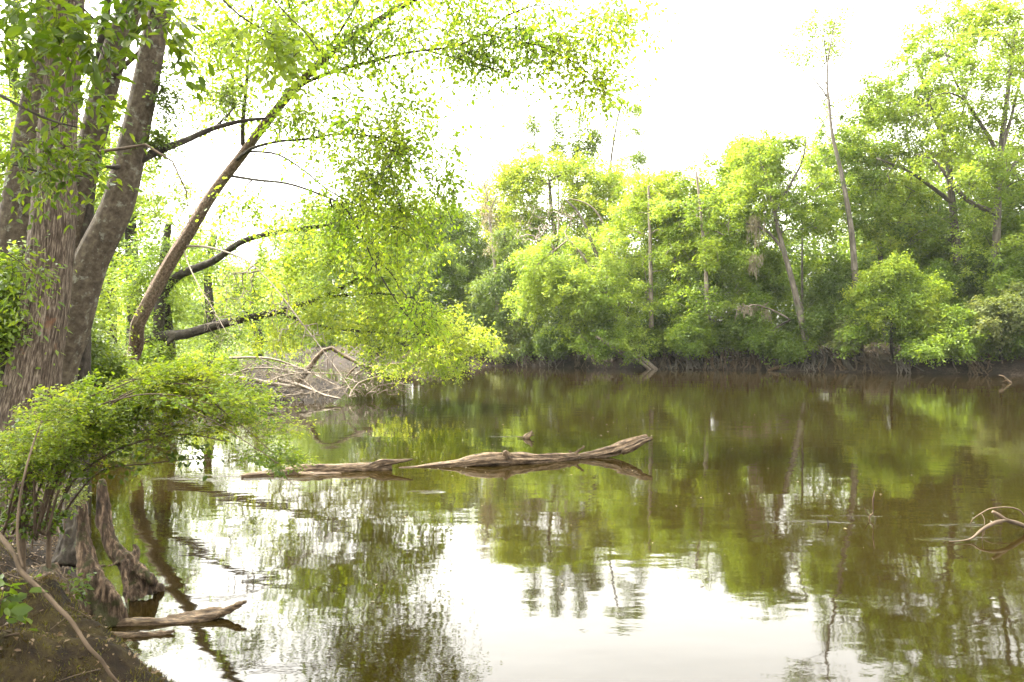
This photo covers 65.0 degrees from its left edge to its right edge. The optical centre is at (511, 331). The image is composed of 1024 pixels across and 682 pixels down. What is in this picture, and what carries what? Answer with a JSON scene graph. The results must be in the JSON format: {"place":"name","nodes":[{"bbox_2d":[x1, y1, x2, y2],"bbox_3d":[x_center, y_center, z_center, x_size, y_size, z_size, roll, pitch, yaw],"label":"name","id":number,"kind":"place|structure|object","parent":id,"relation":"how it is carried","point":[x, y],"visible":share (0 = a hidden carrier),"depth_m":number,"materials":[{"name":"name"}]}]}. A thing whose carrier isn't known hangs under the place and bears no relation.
{"place":"outdoors","nodes":[
{"label":"outdoors","id":0,"kind":"place"},
{"bbox_2d":[0,333,1023,681],"bbox_3d":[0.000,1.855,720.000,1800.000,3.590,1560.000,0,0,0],"label":"ground","id":1,"kind":"structure","parent":0,"point":[120,661],"depth_m":3.98,"materials":[{"name":"soil"}]},
{"bbox_2d":[0,81,18,195],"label":"hardwood tree","id":2,"kind":"object","parent":1,"relation":"on","point":[4,104],"visible":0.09,"depth_m":16.27,"materials":[{"name":"green plant"}]},
{"bbox_2d":[0,574,48,630],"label":"seedling","id":3,"kind":"object","parent":1,"relation":"on","point":[14,608],"visible":1,"depth_m":3.42,"materials":[{"name":"green plant"}]},
{"bbox_2d":[0,0,49,273],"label":"grey tree","id":4,"kind":"object","parent":1,"relation":"on","point":[12,230],"visible":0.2,"depth_m":9.35,"materials":[{"name":"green plant"}]},
{"bbox_2d":[0,237,71,388],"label":"hardwood tree","id":5,"kind":"object","parent":1,"relation":"on","point":[5,340],"visible":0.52,"depth_m":7.78,"materials":[{"name":"green plant"}]},
{"bbox_2d":[0,501,78,548],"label":"seedling","id":6,"kind":"object","parent":1,"relation":"on","point":[58,517],"visible":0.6,"depth_m":4.97,"materials":[{"name":"green plant"}]},
{"bbox_2d":[0,0,91,542],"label":"bald cypress tree","id":7,"kind":"object","parent":1,"relation":"on","point":[58,244],"visible":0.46,"depth_m":7.84,"materials":[{"name":"brown plant"}]},
{"bbox_2d":[0,230,76,386],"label":"overhanging branch","id":8,"kind":"object","parent":7,"relation":"attached to","point":[16,280],"visible":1,"depth_m":4.20,"materials":[{"name":"green plant"}]},
{"bbox_2d":[0,119,143,232],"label":"overhanging branch","id":9,"kind":"object","parent":7,"relation":"attached to","point":[56,173],"visible":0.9,"depth_m":3.67,"materials":[{"name":"green plant"}]},
{"bbox_2d":[0,0,147,219],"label":"overhanging branch","id":10,"kind":"object","parent":7,"relation":"attached to","point":[110,117],"visible":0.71,"depth_m":3.58,"materials":[{"name":"green plant"}]},
{"bbox_2d":[0,0,157,118],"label":"overhanging branch","id":11,"kind":"object","parent":7,"relation":"attached to","point":[60,28],"visible":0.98,"depth_m":3.17,"materials":[{"name":"green plant"}]},
{"bbox_2d":[82,0,214,102],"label":"overhanging branch","id":12,"kind":"object","parent":7,"relation":"attached to","point":[178,40],"visible":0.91,"depth_m":3.37,"materials":[{"name":"green plant"}]},
{"bbox_2d":[99,143,199,233],"bbox_3d":[-3.934,-1.523,8.742,1.280,0.981,0.307,0,0,22],"label":"dead branch","id":13,"kind":"object","parent":7,"relation":"hanging from","point":[130,147],"visible":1,"depth_m":8.60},
{"bbox_2d":[156,0,339,110],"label":"overhanging branch","id":14,"kind":"object","parent":7,"relation":"attached to","point":[292,58],"visible":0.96,"depth_m":4.50,"materials":[{"name":"green plant"}]},
{"bbox_2d":[274,0,367,151],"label":"overhanging branch","id":15,"kind":"object","parent":7,"relation":"attached to","point":[341,114],"visible":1,"depth_m":4.20,"materials":[{"name":"green plant"}]},
{"bbox_2d":[35,562,79,607],"bbox_3d":[-2.995,1.683,5.160,0.341,0.348,0.285,0,0,35],"label":"cypress knee","id":16,"kind":"object","parent":1,"relation":"on","point":[44,570],"visible":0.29,"depth_m":5.21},
{"bbox_2d":[0,532,118,681],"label":"root","id":17,"kind":"object","parent":1,"relation":"on","point":[44,593],"visible":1,"depth_m":3.46,"materials":[{"name":"wood"}]},
{"bbox_2d":[16,421,41,567],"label":"vine","id":18,"kind":"object","parent":17,"relation":"attached to","point":[17,520],"visible":0.98,"depth_m":3.66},
{"bbox_2d":[0,0,129,172],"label":"hardwood tree","id":19,"kind":"object","parent":1,"relation":"on","point":[17,42],"visible":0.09,"depth_m":35.81,"materials":[{"name":"green plant"}]},
{"bbox_2d":[37,464,92,538],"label":"seedling","id":20,"kind":"object","parent":1,"relation":"on","point":[84,493],"visible":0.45,"depth_m":5.60,"materials":[{"name":"green plant"}]},
{"bbox_2d":[51,458,90,567],"bbox_3d":[-3.482,1.448,6.429,0.275,0.870,0.481,0,0,-10],"label":"cypress knee","id":21,"kind":"object","parent":1,"relation":"on","point":[64,555],"visible":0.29,"depth_m":6.28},
{"bbox_2d":[59,567,96,607],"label":"seedling","id":22,"kind":"object","parent":1,"relation":"on","point":[77,581],"visible":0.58,"depth_m":4.90,"materials":[{"name":"green plant"}]},
{"bbox_2d":[0,515,162,681],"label":"twig litter","id":23,"kind":"object","parent":1,"relation":"on","point":[18,578],"visible":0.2,"depth_m":4.01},
{"bbox_2d":[0,517,170,681],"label":"fallen leaves","id":24,"kind":"object","parent":1,"relation":"on","point":[88,635],"visible":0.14,"depth_m":3.92,"materials":[{"name":"brown plant"}]},
{"bbox_2d":[0,542,178,681],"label":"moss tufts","id":25,"kind":"object","parent":1,"relation":"on","point":[83,616],"visible":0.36,"depth_m":3.78,"materials":[{"name":"plant"}]},
{"bbox_2d":[77,0,110,496],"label":"slim tree","id":26,"kind":"object","parent":1,"relation":"on","point":[85,365],"visible":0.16,"depth_m":9.95,"materials":[{"name":"brown plant"}]},
{"bbox_2d":[91,303,122,382],"bbox_3d":[-7.923,0.540,14.052,2.070,2.671,2.095,0,0,-23],"label":"hardwood tree","id":27,"kind":"object","parent":1,"relation":"on","point":[96,357],"visible":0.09,"depth_m":14.18,"materials":[{"name":"green plant"}]},
{"bbox_2d":[75,0,140,251],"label":"grey tree","id":28,"kind":"object","parent":1,"relation":"on","point":[112,88],"visible":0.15,"depth_m":9.89,"materials":[{"name":"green plant"}]},
{"bbox_2d":[91,235,142,384],"bbox_3d":[-9.150,-0.452,17.055,2.591,4.472,2.578,0,0,0],"label":"hardwood tree","id":29,"kind":"object","parent":1,"relation":"on","point":[112,268],"visible":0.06,"depth_m":16.95,"materials":[{"name":"green plant"}]},
{"bbox_2d":[0,413,240,568],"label":"riverside shrub","id":30,"kind":"object","parent":1,"relation":"on","point":[48,537],"visible":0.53,"depth_m":4.81,"materials":[{"name":"green plant"}]},
{"bbox_2d":[91,331,149,396],"bbox_3d":[-9.005,0.782,17.458,2.066,2.264,1.881,0,0,22],"label":"hardwood tree","id":31,"kind":"object","parent":1,"relation":"on","point":[120,370],"visible":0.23,"depth_m":17.30,"materials":[{"name":"green plant"}]},
{"bbox_2d":[78,84,169,345],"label":"hardwood tree","id":32,"kind":"object","parent":1,"relation":"on","point":[107,170],"visible":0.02,"depth_m":44.73,"materials":[{"name":"green plant"}]},
{"bbox_2d":[118,333,182,387],"bbox_3d":[-9.463,0.942,21.093,2.065,1.836,2.191,0,0,30],"label":"hardwood tree","id":33,"kind":"object","parent":1,"relation":"on","point":[148,354],"visible":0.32,"depth_m":20.74,"materials":[{"name":"green plant"}]},
{"bbox_2d":[82,96,220,348],"bbox_3d":[-14.133,-3.839,30.146,6.323,10.016,5.933,0,0,0],"label":"hardwood tree","id":34,"kind":"object","parent":1,"relation":"on","point":[132,225],"visible":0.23,"depth_m":29.90,"materials":[{"name":"green plant"}]},
{"bbox_2d":[103,208,213,360],"bbox_3d":[-9.652,-0.886,21.968,2.940,5.131,2.959,0,0,0],"label":"hardwood tree","id":35,"kind":"object","parent":1,"relation":"on","point":[164,247],"visible":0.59,"depth_m":21.71,"materials":[{"name":"green plant"}]},
{"bbox_2d":[0,346,318,577],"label":"riverside shrub","id":36,"kind":"object","parent":1,"relation":"on","point":[198,387],"visible":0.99,"depth_m":4.46,"materials":[{"name":"green plant"}]},
{"bbox_2d":[160,394,313,489],"bbox_3d":[-1.383,0.554,4.069,0.802,0.474,0.224,0,0,19],"label":"overhanging branch","id":37,"kind":"object","parent":36,"relation":"attached to","point":[279,468],"visible":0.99,"depth_m":4.00,"materials":[{"name":"green plant"}]},
{"bbox_2d":[61,0,266,394],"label":"tupelo tree","id":38,"kind":"object","parent":1,"relation":"on","point":[99,241],"visible":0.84,"depth_m":9.39,"materials":[{"name":"grey plant"}]},
{"bbox_2d":[177,341,247,371],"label":"hardwood tree","id":39,"kind":"object","parent":1,"relation":"on","point":[220,359],"visible":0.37,"depth_m":25.19,"materials":[{"name":"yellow plant"}]},
{"bbox_2d":[92,334,333,389],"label":"undergrowth","id":40,"kind":"object","parent":1,"relation":"on","point":[199,343],"visible":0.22,"depth_m":27.52,"materials":[{"name":"green plant"}]},
{"bbox_2d":[158,219,277,356],"bbox_3d":[-16.025,-0.686,40.729,5.764,9.814,12.354,0,0,-36],"label":"hardwood tree","id":41,"kind":"object","parent":1,"relation":"on","point":[199,312],"visible":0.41,"depth_m":37.59,"materials":[{"name":"green plant"}]},
{"bbox_2d":[119,237,322,352],"bbox_3d":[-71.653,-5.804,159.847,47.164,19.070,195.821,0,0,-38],"label":"tree","id":42,"kind":"object","parent":1,"relation":"on","point":[200,301],"visible":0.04,"depth_m":88.57,"materials":[{"name":"green plant"}]},
{"bbox_2d":[199,246,311,357],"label":"hardwood tree","id":43,"kind":"object","parent":1,"relation":"on","point":[261,331],"visible":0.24,"depth_m":59.34,"materials":[{"name":"green plant"}]},
{"bbox_2d":[249,358,333,394],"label":"dead branch","id":44,"kind":"object","parent":1,"relation":"on","point":[287,372],"visible":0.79,"depth_m":24.34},
{"bbox_2d":[229,356,340,387],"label":"dead branch","id":45,"kind":"object","parent":44,"relation":"on","point":[269,358],"visible":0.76,"depth_m":24.86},
{"bbox_2d":[120,179,513,390],"bbox_3d":[-5.036,-1.174,21.287,10.684,5.714,4.494,0,0,-19],"label":"water elm tree","id":46,"kind":"object","parent":1,"relation":"on","point":[318,300],"visible":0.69,"depth_m":20.99,"materials":[{"name":"green plant"}]},
{"bbox_2d":[298,343,454,394],"bbox_3d":[-3.983,1.097,24.392,5.341,1.591,1.822,0,0,31],"label":"leaning limb","id":47,"kind":"object","parent":46,"relation":"attached to","point":[317,357],"visible":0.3,"depth_m":24.26,"materials":[{"name":"yellow plant"}]},
{"bbox_2d":[117,0,690,384],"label":"river birch tree","id":48,"kind":"object","parent":1,"relation":"on","point":[376,184],"visible":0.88,"depth_m":15.90,"materials":[{"name":"green plant"}]},
{"bbox_2d":[183,250,247,367],"bbox_3d":[-6.251,-0.560,17.010,0.986,2.622,3.650,0,0,-27],"label":"dead branch","id":49,"kind":"object","parent":48,"relation":"attached to","point":[215,314],"visible":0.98,"depth_m":16.70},
{"bbox_2d":[186,245,354,394],"bbox_3d":[-4.865,-0.444,15.914,1.079,3.060,7.001,0,0,-40],"label":"dead branch","id":50,"kind":"object","parent":48,"relation":"attached to","point":[258,270],"visible":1,"depth_m":15.81,"materials":[{"name":"wood"}]},
{"bbox_2d":[401,240,472,337],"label":"overhanging bush","id":51,"kind":"object","parent":1,"relation":"on","point":[456,289],"visible":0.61,"depth_m":50.52,"materials":[{"name":"green plant"}]},
{"bbox_2d":[402,197,509,318],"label":"evergreen tree","id":52,"kind":"object","parent":1,"relation":"on","point":[471,246],"visible":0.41,"depth_m":53.34,"materials":[{"name":"green plant"}]},
{"bbox_2d":[444,302,496,355],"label":"overhanging bush","id":53,"kind":"object","parent":1,"relation":"on","point":[475,315],"visible":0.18,"depth_m":48.76,"materials":[{"name":"green plant"}]},
{"bbox_2d":[471,175,503,342],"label":"snag tree","id":54,"kind":"object","parent":1,"relation":"on","point":[490,219],"visible":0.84,"depth_m":49.93,"materials":[{"name":"green plant"}]},
{"bbox_2d":[464,224,553,363],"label":"hardwood tree","id":55,"kind":"object","parent":1,"relation":"on","point":[507,247],"visible":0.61,"depth_m":47.61,"materials":[{"name":"green plant"}]},
{"bbox_2d":[485,318,533,364],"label":"overhanging bush","id":56,"kind":"object","parent":1,"relation":"on","point":[510,345],"visible":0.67,"depth_m":47.09,"materials":[{"name":"green plant"}]},
{"bbox_2d":[512,105,548,323],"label":"vine covered sapling","id":57,"kind":"object","parent":1,"relation":"on","point":[532,127],"visible":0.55,"depth_m":56.85,"materials":[{"name":"green plant"}]},
{"bbox_2d":[538,101,569,239],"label":"vine covered sapling","id":58,"kind":"object","parent":1,"relation":"on","point":[554,143],"visible":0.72,"depth_m":56.77,"materials":[{"name":"green plant"}]},
{"bbox_2d":[469,144,641,327],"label":"hardwood tree","id":59,"kind":"object","parent":1,"relation":"on","point":[515,182],"visible":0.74,"depth_m":52.97,"materials":[{"name":"green plant"}]},
{"bbox_2d":[531,321,580,363],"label":"overhanging bush","id":60,"kind":"object","parent":1,"relation":"on","point":[542,347],"visible":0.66,"depth_m":44.79,"materials":[{"name":"green plant"}]},
{"bbox_2d":[512,198,620,355],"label":"dead tree","id":61,"kind":"object","parent":1,"relation":"on","point":[559,246],"visible":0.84,"depth_m":44.17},
{"bbox_2d":[561,101,590,263],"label":"vine covered sapling","id":62,"kind":"object","parent":1,"relation":"on","point":[574,144],"visible":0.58,"depth_m":56.85,"materials":[{"name":"green plant"}]},
{"bbox_2d":[498,199,661,367],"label":"cypress tree","id":63,"kind":"object","parent":1,"relation":"on","point":[575,290],"visible":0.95,"depth_m":42.81,"materials":[{"name":"green plant"}]},
{"bbox_2d":[577,123,609,269],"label":"vine covered sapling","id":64,"kind":"object","parent":1,"relation":"on","point":[591,146],"visible":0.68,"depth_m":56.75,"materials":[{"name":"green plant"}]},
{"bbox_2d":[581,317,642,365],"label":"overhanging bush","id":65,"kind":"object","parent":1,"relation":"on","point":[610,326],"visible":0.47,"depth_m":43.21,"materials":[{"name":"green plant"}]},
{"bbox_2d":[606,94,651,307],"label":"pine tree","id":66,"kind":"object","parent":1,"relation":"on","point":[638,158],"visible":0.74,"depth_m":57.91,"materials":[{"name":"green plant"}]},
{"bbox_2d":[258,177,1023,354],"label":"background wood","id":67,"kind":"object","parent":1,"relation":"on","point":[813,262],"visible":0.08,"depth_m":51.09,"materials":[{"name":"green plant"}]},
{"bbox_2d":[593,163,708,329],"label":"maple tree","id":68,"kind":"object","parent":1,"relation":"on","point":[637,197],"visible":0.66,"depth_m":45.09,"materials":[{"name":"green plant"}]},
{"bbox_2d":[636,323,675,357],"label":"overhanging bush","id":69,"kind":"object","parent":1,"relation":"on","point":[657,332],"visible":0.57,"depth_m":43.76,"materials":[{"name":"green plant"}]},
{"bbox_2d":[634,270,692,329],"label":"overhanging bush","id":70,"kind":"object","parent":1,"relation":"on","point":[660,320],"visible":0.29,"depth_m":46.85,"materials":[{"name":"green plant"}]},
{"bbox_2d":[659,315,720,363],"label":"overhanging bush","id":71,"kind":"object","parent":1,"relation":"on","point":[687,336],"visible":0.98,"depth_m":41.83,"materials":[{"name":"green plant"}]},
{"bbox_2d":[612,126,787,285],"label":"hardwood tree","id":72,"kind":"object","parent":1,"relation":"on","point":[720,162],"visible":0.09,"depth_m":48.97,"materials":[{"name":"green plant"}]},
{"bbox_2d":[643,148,777,354],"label":"maple tree","id":73,"kind":"object","parent":1,"relation":"on","point":[712,262],"visible":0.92,"depth_m":42.74,"materials":[{"name":"green plant"}]},
{"bbox_2d":[699,318,747,362],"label":"overhanging bush","id":74,"kind":"object","parent":1,"relation":"on","point":[723,342],"visible":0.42,"depth_m":42.41,"materials":[{"name":"green plant"}]},
{"bbox_2d":[703,347,756,369],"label":"exposed roots","id":75,"kind":"object","parent":1,"relation":"on","point":[732,363],"visible":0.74,"depth_m":43.09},
{"bbox_2d":[715,297,780,357],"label":"overhanging bush","id":76,"kind":"object","parent":1,"relation":"on","point":[757,337],"visible":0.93,"depth_m":40.98,"materials":[{"name":"green plant"}]},
{"bbox_2d":[735,245,799,359],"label":"overhanging bush","id":77,"kind":"object","parent":1,"relation":"on","point":[772,275],"visible":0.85,"depth_m":42.47,"materials":[{"name":"green plant"}]},
{"bbox_2d":[698,107,868,361],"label":"hardwood tree","id":78,"kind":"object","parent":1,"relation":"on","point":[747,183],"visible":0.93,"depth_m":41.21,"materials":[{"name":"green plant"}]},
{"bbox_2d":[757,309,828,368],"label":"overhanging bush","id":79,"kind":"object","parent":1,"relation":"on","point":[788,345],"visible":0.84,"depth_m":41.04,"materials":[{"name":"green plant"}]},
{"bbox_2d":[763,1,863,359],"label":"snag tree","id":80,"kind":"object","parent":1,"relation":"on","point":[829,49],"visible":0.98,"depth_m":42.57,"materials":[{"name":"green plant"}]},
{"bbox_2d":[792,254,865,355],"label":"overhanging bush","id":81,"kind":"object","parent":1,"relation":"on","point":[824,286],"visible":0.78,"depth_m":40.71,"materials":[{"name":"green plant"}]},
{"bbox_2d":[820,300,876,358],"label":"overhanging bush","id":82,"kind":"object","parent":1,"relation":"on","point":[834,343],"visible":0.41,"depth_m":39.66,"materials":[{"name":"green plant"}]},
{"bbox_2d":[826,288,892,360],"bbox_3d":[17.294,-0.429,39.886,3.384,3.954,3.673,0,0,0],"label":"overhanging bush","id":83,"kind":"object","parent":1,"relation":"on","point":[850,332],"visible":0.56,"depth_m":39.33,"materials":[{"name":"green plant"}]},
{"bbox_2d":[790,101,947,338],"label":"hardwood tree","id":84,"kind":"object","parent":1,"relation":"on","point":[906,182],"visible":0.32,"depth_m":45.49,"materials":[{"name":"green plant"}]},
{"bbox_2d":[853,348,895,372],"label":"exposed roots","id":85,"kind":"object","parent":1,"relation":"on","point":[870,361],"visible":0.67,"depth_m":40.60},
{"bbox_2d":[840,249,959,361],"bbox_3d":[18.721,-1.177,38.950,5.572,5.644,3.772,0,0,27],"label":"overhanging bush","id":86,"kind":"object","parent":1,"relation":"on","point":[911,293],"visible":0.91,"depth_m":38.33,"materials":[{"name":"green plant"}]},
{"bbox_2d":[805,66,1009,298],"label":"oak tree","id":87,"kind":"object","parent":1,"relation":"on","point":[881,202],"visible":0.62,"depth_m":43.89,"materials":[{"name":"green plant"}]},
{"bbox_2d":[847,123,969,266],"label":"hardwood tree","id":88,"kind":"object","parent":1,"relation":"on","point":[941,182],"visible":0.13,"depth_m":48.99,"materials":[{"name":"green plant"}]},
{"bbox_2d":[882,304,950,366],"bbox_3d":[19.993,-0.221,39.409,3.888,3.898,3.512,0,0,0],"label":"overhanging bush","id":89,"kind":"object","parent":1,"relation":"on","point":[898,338],"visible":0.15,"depth_m":38.87,"materials":[{"name":"green plant"}]},
{"bbox_2d":[833,0,1023,289],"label":"oak tree","id":90,"kind":"object","parent":1,"relation":"on","point":[972,30],"visible":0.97,"depth_m":41.46,"materials":[{"name":"green plant"}]},
{"bbox_2d":[917,256,972,311],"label":"overhanging bush","id":91,"kind":"object","parent":1,"relation":"on","point":[938,264],"visible":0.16,"depth_m":40.84,"materials":[{"name":"green plant"}]},
{"bbox_2d":[895,300,1003,367],"bbox_3d":[20.265,0.068,37.437,5.199,3.287,3.764,0,0,-35],"label":"overhanging bush","id":92,"kind":"object","parent":1,"relation":"on","point":[949,339],"visible":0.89,"depth_m":36.97,"materials":[{"name":"green plant"}]},
{"bbox_2d":[918,129,1023,263],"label":"hardwood tree","id":93,"kind":"object","parent":1,"relation":"on","point":[946,243],"visible":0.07,"depth_m":48.75,"materials":[{"name":"green plant"}]},
{"bbox_2d":[949,244,1003,305],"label":"overhanging bush","id":94,"kind":"object","parent":1,"relation":"on","point":[971,289],"visible":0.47,"depth_m":42.01,"materials":[{"name":"green plant"}]},
{"bbox_2d":[962,279,1023,360],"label":"overhanging bush","id":95,"kind":"object","parent":1,"relation":"on","point":[1007,309],"visible":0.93,"depth_m":36.73,"materials":[{"name":"green plant"}]},
{"bbox_2d":[972,295,1023,362],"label":"overhanging bush","id":96,"kind":"object","parent":1,"relation":"on","point":[1006,353],"visible":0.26,"depth_m":38.20,"materials":[{"name":"green plant"}]},
{"bbox_2d":[977,243,1023,331],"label":"overhanging bush","id":97,"kind":"object","parent":1,"relation":"on","point":[1014,271],"visible":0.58,"depth_m":39.82,"materials":[{"name":"green plant"}]},
{"bbox_2d":[0,0,1023,331],"label":"sky","id":98,"kind":"structure","parent":0,"point":[714,80],"materials":[{"name":"white"}]},
{"bbox_2d":[75,344,1023,681],"bbox_3d":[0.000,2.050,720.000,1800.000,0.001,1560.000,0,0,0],"label":"river water","id":99,"kind":"structure","parent":0,"point":[595,568],"depth_m":8.11,"materials":[{"name":"brown liquid"}]},
{"bbox_2d":[72,485,127,627],"bbox_3d":[-2.976,1.605,5.695,0.524,0.972,0.345,0,0,40],"label":"cypress knee","id":100,"kind":"object","parent":99,"relation":"on","point":[104,598],"visible":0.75,"depth_m":5.63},
{"bbox_2d":[95,478,164,608],"bbox_3d":[-2.999,1.627,6.154,0.509,0.950,0.518,0,0,0],"label":"cypress knee","id":101,"kind":"object","parent":99,"relation":"on","point":[142,582],"visible":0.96,"depth_m":6.20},
{"bbox_2d":[116,600,246,626],"bbox_3d":[-2.517,2.024,5.669,1.234,0.168,0.150,0,0,-10],"label":"floating log","id":102,"kind":"object","parent":99,"relation":"on","point":[203,615],"visible":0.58,"depth_m":5.68,"materials":[{"name":"wood"}]},
{"bbox_2d":[268,378,354,400],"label":"dead branch","id":103,"kind":"object","parent":99,"relation":"on","point":[312,390],"visible":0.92,"depth_m":23.65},
{"bbox_2d":[241,459,412,477],"bbox_3d":[-2.659,2.012,11.694,2.433,0.255,0.339,0,0,-13],"label":"floating log","id":104,"kind":"object","parent":99,"relation":"on","point":[380,464],"visible":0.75,"depth_m":11.72,"materials":[{"name":"wood"}]},
{"bbox_2d":[399,446,583,467],"bbox_3d":[-0.237,1.978,12.403,2.988,0.330,0.404,0,0,-17],"label":"floating log","id":105,"kind":"object","parent":99,"relation":"on","point":[505,457],"visible":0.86,"depth_m":12.29,"materials":[{"name":"wood"}]},
{"bbox_2d":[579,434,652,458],"bbox_3d":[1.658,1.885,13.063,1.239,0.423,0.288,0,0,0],"label":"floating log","id":106,"kind":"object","parent":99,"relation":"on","point":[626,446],"visible":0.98,"depth_m":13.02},
{"bbox_2d":[949,507,1023,541],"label":"fallen branch","id":107,"kind":"object","parent":99,"relation":"on","point":[1002,520],"visible":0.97,"depth_m":8.08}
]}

